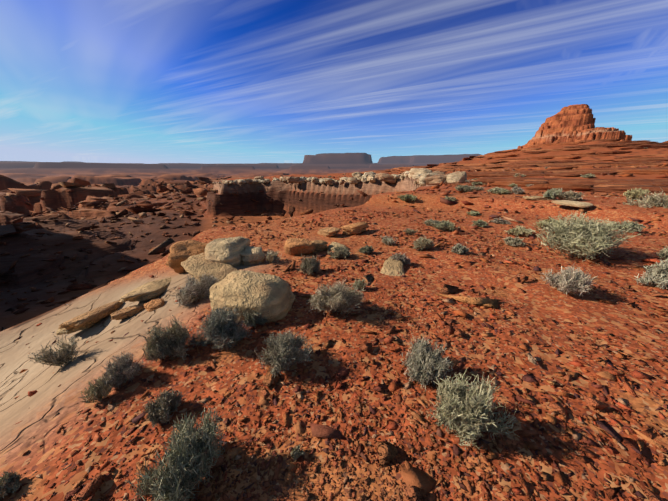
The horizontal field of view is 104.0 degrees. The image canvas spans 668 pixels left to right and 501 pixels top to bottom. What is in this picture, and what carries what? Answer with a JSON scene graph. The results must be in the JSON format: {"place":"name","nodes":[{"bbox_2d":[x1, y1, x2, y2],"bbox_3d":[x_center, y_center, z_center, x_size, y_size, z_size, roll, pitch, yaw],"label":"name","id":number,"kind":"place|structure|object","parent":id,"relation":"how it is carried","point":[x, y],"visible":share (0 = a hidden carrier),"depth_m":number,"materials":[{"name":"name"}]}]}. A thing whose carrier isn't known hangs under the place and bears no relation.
{"place":"outdoors","nodes":[
{"label":"outdoors","id":0,"kind":"place"},
{"bbox_2d":[0,141,667,500],"bbox_3d":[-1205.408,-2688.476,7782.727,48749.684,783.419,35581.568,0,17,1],"label":"ground","id":1,"kind":"structure","parent":0,"point":[50,398],"depth_m":2.61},
{"bbox_2d":[0,176,382,330],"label":"canyon floor rocks","id":2,"kind":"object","parent":1,"relation":"on","point":[141,209],"depth_m":38.31,"materials":[{"name":"stone"}]},
{"bbox_2d":[56,196,592,334],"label":"boulders","id":3,"kind":"object","parent":1,"relation":"on","point":[270,297],"visible":0.83,"depth_m":3.45,"materials":[{"name":"stone"}]},
{"bbox_2d":[0,210,667,500],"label":"chips","id":4,"kind":"object","parent":1,"relation":"on","point":[638,448],"visible":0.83,"depth_m":1.47,"materials":[{"name":"stone"}]},
{"bbox_2d":[0,148,667,500],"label":"shrubs","id":5,"kind":"object","parent":1,"relation":"on","point":[462,410],"visible":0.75,"depth_m":1.92,"materials":[{"name":"green plant"}]},
{"bbox_2d":[213,168,466,185],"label":"rim cap blocks","id":6,"kind":"structure","parent":1,"relation":"on","point":[422,176],"depth_m":31.18,"materials":[{"name":"stone"}]},
{"bbox_2d":[70,196,650,500],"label":"stones","id":7,"kind":"object","parent":1,"relation":"on","point":[416,477],"visible":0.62,"depth_m":1.41,"materials":[{"name":"brown stone"}]},
{"bbox_2d":[74,274,664,500],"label":"slabs","id":8,"kind":"structure","parent":1,"relation":"on","point":[387,451],"depth_m":1.45,"materials":[{"name":"stone"}]},
{"bbox_2d":[217,163,667,235],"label":"shrubs","id":9,"kind":"object","parent":1,"relation":"on","point":[445,201],"visible":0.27,"depth_m":9.65,"materials":[{"name":"green plant"}]},
{"bbox_2d":[360,139,667,193],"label":"hill ledges","id":10,"kind":"object","parent":1,"relation":"on","point":[496,176],"visible":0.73,"depth_m":35.58,"materials":[{"name":"stone"}]},
{"bbox_2d":[517,104,631,148],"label":"rock butte","id":11,"kind":"object","parent":1,"relation":"on","point":[573,123],"visible":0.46,"depth_m":108.81,"materials":[{"name":"orange stone"}]},
{"bbox_2d":[0,0,667,163],"label":"sky","id":12,"kind":"structure","parent":0,"point":[88,81],"materials":[{"name":"blue"}]}
]}

